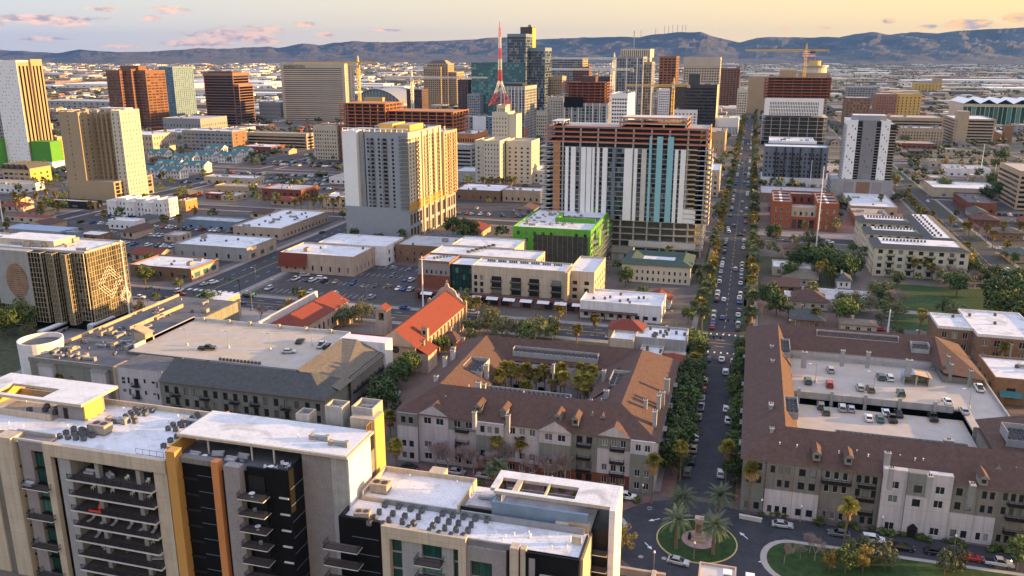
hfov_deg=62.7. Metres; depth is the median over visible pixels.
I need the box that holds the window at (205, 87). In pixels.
[205,87,232,88]
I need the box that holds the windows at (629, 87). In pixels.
[616,59,653,119]
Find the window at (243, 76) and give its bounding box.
[233,75,247,77]
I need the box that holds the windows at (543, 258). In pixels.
[421,258,543,274]
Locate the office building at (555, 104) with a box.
[547,95,564,127]
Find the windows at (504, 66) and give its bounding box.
[472,64,518,114]
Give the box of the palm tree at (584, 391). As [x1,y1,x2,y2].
[577,383,591,398]
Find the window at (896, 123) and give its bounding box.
[896,123,941,125]
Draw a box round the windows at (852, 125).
[844,125,888,179]
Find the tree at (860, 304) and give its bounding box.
[844,298,866,310]
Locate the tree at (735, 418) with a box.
[728,411,741,429]
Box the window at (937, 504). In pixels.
[933,501,942,508]
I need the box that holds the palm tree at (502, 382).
[494,371,507,386]
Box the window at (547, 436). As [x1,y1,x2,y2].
[545,433,551,440]
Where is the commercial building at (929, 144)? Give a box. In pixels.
[895,140,936,148]
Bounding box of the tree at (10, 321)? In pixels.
[0,307,18,335]
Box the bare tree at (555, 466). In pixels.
[539,455,563,475]
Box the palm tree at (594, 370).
[586,363,599,390]
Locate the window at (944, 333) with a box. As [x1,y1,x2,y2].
[941,331,946,337]
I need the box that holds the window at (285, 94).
[285,94,342,95]
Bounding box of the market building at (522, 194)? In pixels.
[502,186,544,202]
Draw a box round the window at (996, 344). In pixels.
[994,340,1000,346]
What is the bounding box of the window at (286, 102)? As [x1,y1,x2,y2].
[286,102,338,103]
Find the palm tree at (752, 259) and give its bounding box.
[746,256,756,265]
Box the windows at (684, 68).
[684,68,718,81]
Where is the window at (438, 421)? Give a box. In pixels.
[436,419,442,424]
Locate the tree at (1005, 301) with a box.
[987,286,1023,311]
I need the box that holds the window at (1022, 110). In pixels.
[1019,107,1023,122]
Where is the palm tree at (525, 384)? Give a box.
[519,378,533,389]
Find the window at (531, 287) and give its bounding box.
[529,285,538,289]
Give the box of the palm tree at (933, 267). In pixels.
[927,262,937,281]
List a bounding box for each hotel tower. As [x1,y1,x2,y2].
[280,63,354,121]
[683,56,721,114]
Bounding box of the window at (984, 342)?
[981,339,987,345]
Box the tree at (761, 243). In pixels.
[754,237,765,248]
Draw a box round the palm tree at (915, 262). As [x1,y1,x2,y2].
[910,257,919,279]
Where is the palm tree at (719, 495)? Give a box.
[703,481,736,519]
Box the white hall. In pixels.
[923,180,998,198]
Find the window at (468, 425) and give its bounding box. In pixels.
[465,422,471,428]
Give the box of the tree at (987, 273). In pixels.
[976,268,995,280]
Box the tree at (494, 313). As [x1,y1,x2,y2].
[478,307,501,322]
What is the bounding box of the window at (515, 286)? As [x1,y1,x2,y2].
[511,284,520,288]
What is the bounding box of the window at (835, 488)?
[832,486,837,492]
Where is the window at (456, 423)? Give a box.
[454,421,459,427]
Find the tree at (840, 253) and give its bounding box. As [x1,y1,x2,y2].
[828,248,844,269]
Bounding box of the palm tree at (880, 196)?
[877,194,883,200]
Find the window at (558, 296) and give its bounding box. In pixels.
[551,294,560,298]
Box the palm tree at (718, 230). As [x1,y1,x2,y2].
[711,224,723,234]
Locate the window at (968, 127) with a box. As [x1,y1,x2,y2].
[968,127,992,128]
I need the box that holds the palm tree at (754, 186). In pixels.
[749,183,757,190]
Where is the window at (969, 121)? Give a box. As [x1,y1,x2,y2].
[969,121,993,122]
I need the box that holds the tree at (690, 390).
[672,383,705,411]
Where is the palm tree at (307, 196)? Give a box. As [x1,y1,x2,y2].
[304,194,309,207]
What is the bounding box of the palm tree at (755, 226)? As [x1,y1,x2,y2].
[748,223,759,230]
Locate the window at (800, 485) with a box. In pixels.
[797,482,803,489]
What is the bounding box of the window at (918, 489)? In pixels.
[913,485,921,492]
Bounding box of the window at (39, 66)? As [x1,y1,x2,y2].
[39,66,50,139]
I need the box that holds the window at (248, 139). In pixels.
[248,139,304,141]
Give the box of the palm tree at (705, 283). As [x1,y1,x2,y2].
[698,280,715,301]
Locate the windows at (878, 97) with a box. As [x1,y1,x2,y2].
[876,97,895,114]
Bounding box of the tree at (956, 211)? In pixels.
[953,209,959,215]
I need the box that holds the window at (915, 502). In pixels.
[911,499,919,506]
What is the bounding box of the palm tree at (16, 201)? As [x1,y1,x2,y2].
[13,198,19,213]
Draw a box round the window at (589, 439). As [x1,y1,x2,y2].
[586,437,591,443]
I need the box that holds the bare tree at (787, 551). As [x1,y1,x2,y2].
[784,542,795,562]
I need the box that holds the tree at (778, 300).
[767,291,787,315]
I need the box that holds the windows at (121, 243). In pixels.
[7,243,131,324]
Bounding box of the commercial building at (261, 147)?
[245,143,284,153]
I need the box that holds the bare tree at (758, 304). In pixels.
[756,299,766,320]
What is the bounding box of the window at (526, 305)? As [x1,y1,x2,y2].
[523,302,530,307]
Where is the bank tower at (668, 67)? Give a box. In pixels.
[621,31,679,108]
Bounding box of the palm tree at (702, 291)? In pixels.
[693,287,712,298]
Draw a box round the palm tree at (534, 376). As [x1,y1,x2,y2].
[528,367,543,389]
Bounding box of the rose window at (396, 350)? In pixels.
[392,346,399,353]
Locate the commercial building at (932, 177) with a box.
[926,174,947,180]
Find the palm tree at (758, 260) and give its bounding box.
[746,255,761,263]
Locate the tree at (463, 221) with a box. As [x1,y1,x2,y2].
[456,217,473,235]
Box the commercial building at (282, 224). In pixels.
[233,209,328,239]
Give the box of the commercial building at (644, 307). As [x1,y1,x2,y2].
[578,288,666,323]
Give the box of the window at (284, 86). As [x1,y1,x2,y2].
[284,86,323,86]
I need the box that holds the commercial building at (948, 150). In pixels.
[943,148,957,152]
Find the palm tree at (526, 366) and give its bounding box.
[519,361,531,379]
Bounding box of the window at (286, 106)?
[286,106,343,107]
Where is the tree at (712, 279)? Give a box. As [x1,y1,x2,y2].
[698,273,717,289]
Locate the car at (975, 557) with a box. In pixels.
[958,551,983,562]
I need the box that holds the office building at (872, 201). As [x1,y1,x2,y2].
[842,192,897,215]
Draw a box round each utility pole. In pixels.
[118,240,129,313]
[419,256,424,306]
[816,166,825,245]
[869,262,875,285]
[886,309,893,331]
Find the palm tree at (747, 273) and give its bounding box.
[743,269,759,278]
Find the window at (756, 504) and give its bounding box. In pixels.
[753,502,758,508]
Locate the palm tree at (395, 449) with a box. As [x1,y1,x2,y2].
[386,437,403,466]
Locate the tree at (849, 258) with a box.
[836,251,860,274]
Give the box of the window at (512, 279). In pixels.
[511,277,520,281]
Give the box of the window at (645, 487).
[643,483,648,489]
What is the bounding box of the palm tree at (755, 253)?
[747,252,760,260]
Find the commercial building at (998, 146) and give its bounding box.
[995,144,1008,148]
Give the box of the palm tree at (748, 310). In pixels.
[741,305,758,325]
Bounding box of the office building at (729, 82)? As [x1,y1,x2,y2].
[719,67,740,105]
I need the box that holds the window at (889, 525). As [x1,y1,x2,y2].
[884,522,893,528]
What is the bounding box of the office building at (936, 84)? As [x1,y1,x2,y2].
[912,78,941,91]
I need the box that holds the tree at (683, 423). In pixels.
[664,413,703,442]
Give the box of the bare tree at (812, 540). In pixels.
[807,535,826,560]
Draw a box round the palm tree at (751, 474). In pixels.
[742,462,760,513]
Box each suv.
[174,288,183,291]
[208,279,218,283]
[242,292,253,296]
[264,285,273,289]
[299,272,309,276]
[308,277,316,281]
[316,275,326,279]
[320,278,327,282]
[322,343,331,349]
[349,279,356,284]
[367,294,375,298]
[400,285,407,290]
[467,309,479,314]
[623,490,635,501]
[682,466,691,476]
[687,455,695,465]
[722,368,728,374]
[804,377,811,384]
[817,401,824,408]
[821,407,829,415]
[826,365,834,373]
[826,380,833,387]
[838,403,846,411]
[855,383,864,391]
[862,532,885,543]
[865,384,875,392]
[876,373,885,380]
[885,373,894,381]
[896,388,905,396]
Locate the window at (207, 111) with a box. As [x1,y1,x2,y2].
[207,111,234,112]
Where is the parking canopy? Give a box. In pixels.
[204,174,263,183]
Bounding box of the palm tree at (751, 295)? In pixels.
[742,287,760,305]
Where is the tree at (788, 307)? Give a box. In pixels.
[783,304,794,316]
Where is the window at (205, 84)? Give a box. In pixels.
[205,84,232,85]
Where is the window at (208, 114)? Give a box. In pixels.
[208,114,235,115]
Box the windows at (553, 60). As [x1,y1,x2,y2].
[551,60,587,92]
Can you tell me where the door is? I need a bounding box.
[63,408,68,418]
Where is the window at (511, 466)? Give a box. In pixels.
[509,464,514,469]
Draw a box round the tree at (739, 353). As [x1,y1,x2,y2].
[734,350,744,360]
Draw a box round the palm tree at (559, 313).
[554,304,564,329]
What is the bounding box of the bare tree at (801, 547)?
[795,544,807,558]
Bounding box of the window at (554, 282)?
[552,280,560,284]
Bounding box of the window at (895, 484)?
[892,481,899,488]
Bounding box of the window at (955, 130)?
[955,130,992,131]
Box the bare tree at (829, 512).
[819,509,834,523]
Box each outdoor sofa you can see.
[22,480,35,487]
[83,468,94,474]
[105,470,114,479]
[152,554,163,559]
[188,450,201,454]
[211,450,224,456]
[224,455,237,461]
[236,452,250,459]
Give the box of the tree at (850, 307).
[831,294,860,317]
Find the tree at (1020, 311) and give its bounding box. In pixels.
[1005,291,1023,315]
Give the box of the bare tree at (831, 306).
[824,303,836,322]
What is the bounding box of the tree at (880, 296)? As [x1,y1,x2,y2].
[872,285,885,302]
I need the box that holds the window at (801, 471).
[799,469,805,475]
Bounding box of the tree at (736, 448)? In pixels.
[723,443,740,472]
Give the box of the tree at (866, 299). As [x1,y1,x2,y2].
[848,290,876,313]
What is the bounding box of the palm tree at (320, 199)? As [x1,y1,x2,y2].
[317,196,323,210]
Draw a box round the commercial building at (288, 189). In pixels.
[262,183,318,201]
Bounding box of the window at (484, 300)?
[480,298,487,304]
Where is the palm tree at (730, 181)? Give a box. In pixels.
[726,179,733,184]
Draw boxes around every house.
[0,196,33,203]
[1,201,34,211]
[6,214,55,222]
[25,207,55,214]
[29,218,66,226]
[56,172,67,179]
[58,186,69,195]
[60,180,67,186]
[120,222,154,238]
[130,247,172,260]
[137,213,160,223]
[145,165,163,177]
[147,149,171,159]
[149,156,167,162]
[151,126,163,129]
[155,159,182,166]
[159,143,175,152]
[160,166,188,179]
[171,153,200,160]
[172,189,202,198]
[180,160,211,172]
[192,150,217,161]
[204,145,227,151]
[217,152,242,163]
[231,147,253,157]
[250,208,278,217]
[271,196,303,205]
[273,117,285,121]
[276,148,296,154]
[328,189,344,193]
[443,326,465,349]
[448,336,464,351]
[456,221,491,236]
[514,202,539,214]
[610,245,634,259]
[621,250,695,285]
[651,288,673,308]
[760,276,799,294]
[781,268,818,286]
[782,240,803,257]
[784,290,866,311]
[788,285,830,310]
[789,303,825,326]
[818,288,868,295]
[829,139,838,144]
[835,269,852,288]
[837,314,878,330]
[907,148,926,154]
[958,141,970,147]
[964,205,989,214]
[966,177,986,181]
[968,211,1000,226]
[987,227,1023,241]
[1001,244,1023,262]
[1016,216,1023,223]
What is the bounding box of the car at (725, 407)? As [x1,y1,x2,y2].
[723,405,729,411]
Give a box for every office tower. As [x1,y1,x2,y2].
[105,66,169,126]
[158,65,196,116]
[203,71,255,124]
[406,87,428,108]
[423,60,463,105]
[458,79,470,114]
[467,93,483,114]
[471,62,523,115]
[507,25,551,110]
[536,110,551,137]
[549,75,565,95]
[573,66,591,80]
[598,75,614,92]
[610,89,636,122]
[654,96,657,114]
[736,88,747,117]
[798,54,829,114]
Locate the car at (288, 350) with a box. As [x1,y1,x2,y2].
[281,348,296,353]
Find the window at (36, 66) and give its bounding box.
[36,66,47,139]
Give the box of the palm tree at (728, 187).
[725,184,733,194]
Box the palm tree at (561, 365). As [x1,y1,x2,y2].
[555,361,568,392]
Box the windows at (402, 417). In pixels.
[401,364,556,467]
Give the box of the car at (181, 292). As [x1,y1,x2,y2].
[175,291,186,294]
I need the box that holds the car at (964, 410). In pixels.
[958,406,969,414]
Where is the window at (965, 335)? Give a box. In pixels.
[962,333,967,338]
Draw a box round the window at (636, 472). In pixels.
[634,470,639,476]
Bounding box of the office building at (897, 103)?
[871,92,921,114]
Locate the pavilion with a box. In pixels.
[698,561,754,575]
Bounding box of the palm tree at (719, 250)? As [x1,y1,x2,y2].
[711,244,722,258]
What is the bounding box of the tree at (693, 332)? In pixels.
[688,326,710,343]
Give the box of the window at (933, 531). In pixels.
[929,528,938,535]
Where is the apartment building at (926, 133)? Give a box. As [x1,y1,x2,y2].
[897,125,943,142]
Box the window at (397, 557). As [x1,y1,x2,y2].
[393,552,402,567]
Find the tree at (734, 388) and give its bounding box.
[726,380,743,396]
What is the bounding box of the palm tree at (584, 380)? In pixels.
[579,373,595,399]
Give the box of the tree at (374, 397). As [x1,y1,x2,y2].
[365,395,383,404]
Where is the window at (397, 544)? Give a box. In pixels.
[392,539,401,550]
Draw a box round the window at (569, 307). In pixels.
[567,304,574,311]
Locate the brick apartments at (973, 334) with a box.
[927,309,1023,360]
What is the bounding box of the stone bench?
[739,513,761,522]
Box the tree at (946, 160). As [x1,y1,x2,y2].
[940,157,950,163]
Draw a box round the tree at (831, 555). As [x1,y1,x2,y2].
[821,548,838,570]
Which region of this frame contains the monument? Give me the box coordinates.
[688,515,705,542]
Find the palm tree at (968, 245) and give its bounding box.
[964,241,970,247]
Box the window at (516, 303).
[512,300,519,306]
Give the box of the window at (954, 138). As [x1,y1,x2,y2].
[954,138,990,140]
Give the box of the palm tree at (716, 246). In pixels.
[711,240,720,254]
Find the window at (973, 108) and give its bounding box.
[971,107,975,114]
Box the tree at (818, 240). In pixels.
[812,235,823,242]
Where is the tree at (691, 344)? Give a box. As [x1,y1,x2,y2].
[686,338,711,353]
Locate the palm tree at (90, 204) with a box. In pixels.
[87,201,93,217]
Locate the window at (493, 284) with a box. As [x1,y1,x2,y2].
[492,283,500,287]
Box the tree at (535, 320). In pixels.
[527,314,548,338]
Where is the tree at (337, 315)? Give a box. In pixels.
[333,310,349,325]
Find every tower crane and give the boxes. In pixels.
[293,56,377,100]
[382,70,486,108]
[542,52,622,92]
[549,62,633,122]
[625,78,689,115]
[746,43,829,76]
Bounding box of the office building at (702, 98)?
[669,74,718,126]
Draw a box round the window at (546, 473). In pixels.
[544,470,550,475]
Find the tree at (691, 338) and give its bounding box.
[688,334,704,342]
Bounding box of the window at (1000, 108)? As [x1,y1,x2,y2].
[997,107,1002,123]
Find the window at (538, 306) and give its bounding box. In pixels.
[534,302,541,308]
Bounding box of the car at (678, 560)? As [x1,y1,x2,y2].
[666,555,690,567]
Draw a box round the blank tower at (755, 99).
[746,76,767,112]
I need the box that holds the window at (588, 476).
[586,474,590,480]
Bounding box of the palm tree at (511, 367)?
[505,360,516,387]
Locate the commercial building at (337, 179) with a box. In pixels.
[329,173,343,183]
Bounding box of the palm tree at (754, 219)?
[750,214,757,222]
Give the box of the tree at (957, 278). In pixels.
[945,269,973,296]
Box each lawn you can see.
[658,520,735,561]
[690,241,1023,330]
[767,543,1016,575]
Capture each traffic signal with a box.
[145,286,160,301]
[179,274,192,287]
[249,291,259,308]
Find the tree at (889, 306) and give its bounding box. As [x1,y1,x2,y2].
[882,300,910,319]
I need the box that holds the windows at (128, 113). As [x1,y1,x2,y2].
[67,113,146,194]
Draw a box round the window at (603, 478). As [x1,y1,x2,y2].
[601,476,605,482]
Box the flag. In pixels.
[802,50,815,57]
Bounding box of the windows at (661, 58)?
[659,58,678,88]
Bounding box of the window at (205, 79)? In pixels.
[204,78,232,80]
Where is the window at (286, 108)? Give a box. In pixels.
[286,108,343,109]
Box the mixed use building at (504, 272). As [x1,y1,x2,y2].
[415,236,605,312]
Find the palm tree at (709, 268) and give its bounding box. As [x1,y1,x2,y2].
[700,263,716,277]
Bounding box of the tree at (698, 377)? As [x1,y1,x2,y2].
[676,369,704,386]
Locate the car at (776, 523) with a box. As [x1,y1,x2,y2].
[771,519,793,529]
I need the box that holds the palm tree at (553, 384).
[546,372,559,391]
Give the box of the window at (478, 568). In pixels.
[472,561,491,575]
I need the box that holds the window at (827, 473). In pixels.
[825,471,830,477]
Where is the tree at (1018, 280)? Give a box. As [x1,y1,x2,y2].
[1005,273,1023,295]
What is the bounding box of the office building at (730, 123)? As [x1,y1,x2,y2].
[715,115,738,135]
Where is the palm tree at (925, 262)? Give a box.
[920,257,929,266]
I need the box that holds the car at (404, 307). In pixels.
[399,305,410,309]
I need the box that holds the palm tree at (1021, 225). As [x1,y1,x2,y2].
[1017,221,1023,230]
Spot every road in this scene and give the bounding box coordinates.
[0,86,1023,572]
[620,500,783,575]
[834,244,879,331]
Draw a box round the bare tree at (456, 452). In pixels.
[441,443,478,475]
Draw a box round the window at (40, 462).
[35,452,44,466]
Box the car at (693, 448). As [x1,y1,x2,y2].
[689,444,697,452]
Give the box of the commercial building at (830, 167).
[826,164,838,173]
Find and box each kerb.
[656,519,737,563]
[760,540,1023,575]
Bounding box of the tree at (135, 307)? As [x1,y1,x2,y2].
[131,299,144,311]
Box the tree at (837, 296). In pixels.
[834,290,859,299]
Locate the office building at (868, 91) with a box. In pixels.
[845,86,877,105]
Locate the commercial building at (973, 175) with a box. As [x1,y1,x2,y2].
[966,173,985,177]
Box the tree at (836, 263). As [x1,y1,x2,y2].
[828,257,849,272]
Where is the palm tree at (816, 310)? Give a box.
[811,307,822,314]
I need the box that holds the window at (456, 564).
[455,562,458,575]
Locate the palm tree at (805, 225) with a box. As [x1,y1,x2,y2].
[801,221,808,238]
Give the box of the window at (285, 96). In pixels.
[285,96,342,97]
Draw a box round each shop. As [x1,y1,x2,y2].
[49,198,102,209]
[61,230,83,237]
[129,254,218,281]
[178,197,197,210]
[184,215,249,230]
[430,234,481,236]
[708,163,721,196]
[977,355,1023,405]
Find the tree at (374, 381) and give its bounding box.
[365,373,394,398]
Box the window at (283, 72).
[283,72,341,72]
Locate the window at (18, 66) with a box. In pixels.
[18,66,32,158]
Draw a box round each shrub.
[477,479,484,486]
[812,517,824,525]
[837,520,848,527]
[868,524,876,530]
[884,529,896,537]
[898,531,907,536]
[914,533,923,539]
[922,535,932,541]
[950,535,961,543]
[986,545,993,552]
[991,544,1002,552]
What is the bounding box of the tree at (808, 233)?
[803,228,816,241]
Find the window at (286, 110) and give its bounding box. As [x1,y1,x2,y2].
[286,110,343,111]
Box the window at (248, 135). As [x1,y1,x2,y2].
[248,135,304,138]
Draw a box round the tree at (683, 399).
[670,393,696,421]
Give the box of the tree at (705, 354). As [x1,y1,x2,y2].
[686,348,708,361]
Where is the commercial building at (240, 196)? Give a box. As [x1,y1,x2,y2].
[221,192,247,201]
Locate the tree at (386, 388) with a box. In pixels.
[366,377,402,409]
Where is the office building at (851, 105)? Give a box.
[840,96,870,125]
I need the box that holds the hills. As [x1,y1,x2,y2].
[0,27,1023,64]
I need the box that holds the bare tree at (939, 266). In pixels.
[935,265,945,281]
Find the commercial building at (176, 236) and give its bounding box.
[164,231,191,241]
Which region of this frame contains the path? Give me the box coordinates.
[892,309,936,314]
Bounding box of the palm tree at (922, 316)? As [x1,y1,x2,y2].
[916,308,927,334]
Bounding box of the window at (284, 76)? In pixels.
[284,76,341,76]
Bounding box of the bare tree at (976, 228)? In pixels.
[973,225,982,239]
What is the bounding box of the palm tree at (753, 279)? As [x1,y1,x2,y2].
[746,275,757,285]
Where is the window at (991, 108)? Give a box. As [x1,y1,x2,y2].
[989,107,993,117]
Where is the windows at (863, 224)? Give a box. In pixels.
[863,224,917,238]
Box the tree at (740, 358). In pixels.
[731,356,744,364]
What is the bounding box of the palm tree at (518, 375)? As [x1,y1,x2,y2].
[510,365,524,388]
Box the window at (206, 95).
[206,95,233,96]
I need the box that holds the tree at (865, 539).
[853,534,893,563]
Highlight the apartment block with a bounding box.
[322,466,622,575]
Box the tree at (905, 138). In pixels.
[899,134,910,139]
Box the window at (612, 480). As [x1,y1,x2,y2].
[610,477,614,483]
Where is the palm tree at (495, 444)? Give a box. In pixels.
[489,435,505,451]
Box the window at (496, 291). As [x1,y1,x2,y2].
[492,289,500,293]
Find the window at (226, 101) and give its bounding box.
[206,100,233,102]
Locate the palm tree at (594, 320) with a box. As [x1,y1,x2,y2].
[589,313,601,335]
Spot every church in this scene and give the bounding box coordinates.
[257,280,466,372]
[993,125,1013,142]
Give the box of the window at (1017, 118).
[1015,107,1020,122]
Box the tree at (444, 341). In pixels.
[439,335,449,351]
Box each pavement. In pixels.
[0,95,1023,490]
[413,437,1019,550]
[682,530,715,548]
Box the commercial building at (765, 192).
[760,185,823,201]
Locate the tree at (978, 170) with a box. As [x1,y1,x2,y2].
[974,168,983,174]
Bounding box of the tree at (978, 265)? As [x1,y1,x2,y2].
[967,256,983,275]
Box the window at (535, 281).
[529,279,538,283]
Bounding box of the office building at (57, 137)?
[52,135,64,159]
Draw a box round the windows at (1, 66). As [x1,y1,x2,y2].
[0,66,28,160]
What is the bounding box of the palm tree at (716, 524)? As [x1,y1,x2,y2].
[697,509,732,554]
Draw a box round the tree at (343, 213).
[339,211,345,219]
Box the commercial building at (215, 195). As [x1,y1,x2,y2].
[205,191,227,199]
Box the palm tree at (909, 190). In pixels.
[905,188,911,202]
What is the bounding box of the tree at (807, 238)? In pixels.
[799,234,812,241]
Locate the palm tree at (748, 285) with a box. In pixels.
[744,281,758,304]
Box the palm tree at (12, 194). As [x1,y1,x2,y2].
[10,191,16,197]
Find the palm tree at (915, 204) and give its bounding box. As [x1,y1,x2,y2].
[913,201,919,212]
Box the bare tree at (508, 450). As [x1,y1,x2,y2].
[494,442,517,470]
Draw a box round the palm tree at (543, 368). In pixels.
[537,363,550,390]
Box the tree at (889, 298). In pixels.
[882,290,899,304]
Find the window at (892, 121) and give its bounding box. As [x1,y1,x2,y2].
[892,121,941,122]
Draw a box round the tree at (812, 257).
[805,246,821,270]
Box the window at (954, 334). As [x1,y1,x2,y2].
[952,332,957,338]
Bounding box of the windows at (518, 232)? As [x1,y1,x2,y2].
[517,231,533,248]
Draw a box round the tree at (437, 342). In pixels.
[432,337,441,350]
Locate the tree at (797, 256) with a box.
[784,248,809,265]
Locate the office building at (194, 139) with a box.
[182,128,247,151]
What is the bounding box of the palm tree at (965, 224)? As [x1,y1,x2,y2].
[962,221,969,239]
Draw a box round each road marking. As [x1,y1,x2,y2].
[76,220,735,354]
[210,155,986,344]
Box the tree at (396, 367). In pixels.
[384,360,409,387]
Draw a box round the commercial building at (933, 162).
[925,158,953,166]
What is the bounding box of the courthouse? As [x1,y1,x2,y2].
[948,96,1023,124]
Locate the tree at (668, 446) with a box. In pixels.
[657,435,688,475]
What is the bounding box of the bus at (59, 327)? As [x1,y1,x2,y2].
[37,322,68,332]
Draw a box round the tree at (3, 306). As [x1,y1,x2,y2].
[0,301,11,311]
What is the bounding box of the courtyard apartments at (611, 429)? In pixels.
[395,335,679,493]
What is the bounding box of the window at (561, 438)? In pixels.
[558,435,564,441]
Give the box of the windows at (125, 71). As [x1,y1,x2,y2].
[107,71,168,125]
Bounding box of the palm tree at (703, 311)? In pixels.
[694,302,712,331]
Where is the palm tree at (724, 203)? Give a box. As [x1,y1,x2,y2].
[718,200,728,208]
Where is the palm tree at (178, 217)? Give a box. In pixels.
[175,214,181,230]
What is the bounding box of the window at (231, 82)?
[205,81,232,83]
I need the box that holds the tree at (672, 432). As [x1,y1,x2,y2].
[664,426,689,464]
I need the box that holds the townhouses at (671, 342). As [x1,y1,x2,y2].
[607,319,688,381]
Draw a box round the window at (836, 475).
[834,472,838,479]
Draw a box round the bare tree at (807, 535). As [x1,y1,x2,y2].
[802,532,815,552]
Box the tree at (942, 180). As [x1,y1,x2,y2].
[937,176,952,183]
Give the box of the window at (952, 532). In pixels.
[949,529,955,535]
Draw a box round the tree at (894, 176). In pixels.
[891,171,901,180]
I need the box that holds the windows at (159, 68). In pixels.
[159,68,195,116]
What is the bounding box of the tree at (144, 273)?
[134,264,153,283]
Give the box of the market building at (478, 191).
[456,183,511,201]
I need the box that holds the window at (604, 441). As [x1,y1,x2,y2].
[602,439,607,445]
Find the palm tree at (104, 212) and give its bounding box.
[101,209,107,226]
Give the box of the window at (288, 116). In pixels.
[288,116,339,117]
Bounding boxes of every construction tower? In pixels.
[539,115,713,257]
[564,76,611,122]
[760,70,831,143]
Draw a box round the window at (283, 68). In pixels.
[283,68,341,68]
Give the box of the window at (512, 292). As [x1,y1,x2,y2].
[511,291,520,295]
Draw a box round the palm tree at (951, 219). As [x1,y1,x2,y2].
[948,216,954,231]
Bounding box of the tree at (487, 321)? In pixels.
[480,314,494,331]
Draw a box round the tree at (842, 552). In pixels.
[834,543,860,573]
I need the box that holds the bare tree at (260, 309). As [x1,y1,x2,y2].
[254,304,267,319]
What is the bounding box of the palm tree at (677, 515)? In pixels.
[660,502,694,548]
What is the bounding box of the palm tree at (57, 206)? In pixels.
[53,203,60,218]
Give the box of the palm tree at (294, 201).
[291,198,297,208]
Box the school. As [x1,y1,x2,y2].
[214,182,274,194]
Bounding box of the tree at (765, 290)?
[757,281,780,303]
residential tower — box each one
[0,59,64,167]
[58,107,153,200]
[341,121,457,239]
[501,83,536,137]
[615,57,654,119]
[826,114,896,197]
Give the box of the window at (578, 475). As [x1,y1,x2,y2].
[576,472,581,478]
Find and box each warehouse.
[47,99,109,107]
[63,82,203,87]
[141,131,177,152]
[158,128,192,141]
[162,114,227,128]
[174,233,276,261]
[194,80,280,84]
[259,100,283,119]
[395,234,461,262]
[920,79,1023,83]
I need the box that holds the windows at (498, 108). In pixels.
[478,108,538,183]
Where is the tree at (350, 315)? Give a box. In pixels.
[338,303,363,323]
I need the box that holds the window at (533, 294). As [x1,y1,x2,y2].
[529,292,538,296]
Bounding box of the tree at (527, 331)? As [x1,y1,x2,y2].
[516,320,537,337]
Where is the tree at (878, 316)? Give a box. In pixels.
[875,312,888,324]
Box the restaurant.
[277,233,402,276]
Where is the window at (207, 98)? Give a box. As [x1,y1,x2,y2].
[206,97,233,99]
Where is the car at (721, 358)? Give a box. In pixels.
[719,356,724,361]
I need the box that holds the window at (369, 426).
[366,422,371,431]
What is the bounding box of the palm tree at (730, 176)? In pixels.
[725,173,734,178]
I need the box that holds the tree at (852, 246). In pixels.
[847,242,858,250]
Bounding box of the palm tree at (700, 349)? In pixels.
[693,345,705,355]
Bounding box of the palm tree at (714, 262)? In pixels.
[708,259,719,267]
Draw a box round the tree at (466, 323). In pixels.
[461,318,476,329]
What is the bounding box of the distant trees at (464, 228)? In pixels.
[0,82,1023,408]
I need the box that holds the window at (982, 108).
[980,107,984,115]
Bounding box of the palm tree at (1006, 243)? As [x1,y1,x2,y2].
[1003,239,1011,246]
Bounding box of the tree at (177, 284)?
[172,277,183,287]
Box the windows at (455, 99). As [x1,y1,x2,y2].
[424,65,463,105]
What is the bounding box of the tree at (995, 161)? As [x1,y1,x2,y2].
[989,156,1005,170]
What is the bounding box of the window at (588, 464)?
[586,462,591,467]
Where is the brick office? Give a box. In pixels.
[952,192,996,213]
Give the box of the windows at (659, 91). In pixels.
[658,91,667,119]
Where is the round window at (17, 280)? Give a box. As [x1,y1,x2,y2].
[6,263,27,297]
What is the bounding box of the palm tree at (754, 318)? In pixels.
[743,309,760,325]
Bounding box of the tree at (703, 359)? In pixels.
[686,352,708,370]
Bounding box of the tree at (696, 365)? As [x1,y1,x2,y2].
[677,355,707,381]
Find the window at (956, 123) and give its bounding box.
[956,123,993,125]
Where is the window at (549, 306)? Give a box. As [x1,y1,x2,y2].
[544,303,552,309]
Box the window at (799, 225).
[797,220,802,227]
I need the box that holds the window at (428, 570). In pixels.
[424,557,441,574]
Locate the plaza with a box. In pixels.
[239,310,272,322]
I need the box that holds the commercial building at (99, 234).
[83,230,113,239]
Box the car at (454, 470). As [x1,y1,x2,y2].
[448,467,465,475]
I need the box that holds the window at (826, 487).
[823,484,828,491]
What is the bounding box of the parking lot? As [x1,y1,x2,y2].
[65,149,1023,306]
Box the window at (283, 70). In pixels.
[283,70,341,70]
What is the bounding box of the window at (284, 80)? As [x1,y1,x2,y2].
[284,80,334,80]
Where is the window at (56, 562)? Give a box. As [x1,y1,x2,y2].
[52,555,61,569]
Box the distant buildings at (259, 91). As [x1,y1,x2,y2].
[42,62,1023,133]
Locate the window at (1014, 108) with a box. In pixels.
[1010,107,1016,124]
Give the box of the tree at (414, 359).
[400,350,422,375]
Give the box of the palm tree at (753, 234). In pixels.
[747,229,757,240]
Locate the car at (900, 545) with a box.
[890,541,914,552]
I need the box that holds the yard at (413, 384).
[351,192,1023,435]
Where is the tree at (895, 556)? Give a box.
[878,545,901,568]
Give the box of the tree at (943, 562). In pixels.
[936,548,959,573]
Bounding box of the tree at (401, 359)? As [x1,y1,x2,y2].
[394,354,415,375]
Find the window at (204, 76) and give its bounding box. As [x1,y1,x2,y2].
[204,76,231,77]
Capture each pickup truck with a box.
[132,294,145,298]
[197,344,216,350]
[316,340,327,347]
[475,471,495,480]
[697,402,704,410]
[886,413,897,423]
[927,411,938,421]
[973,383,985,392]
[983,555,1014,568]
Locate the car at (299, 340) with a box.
[295,338,304,343]

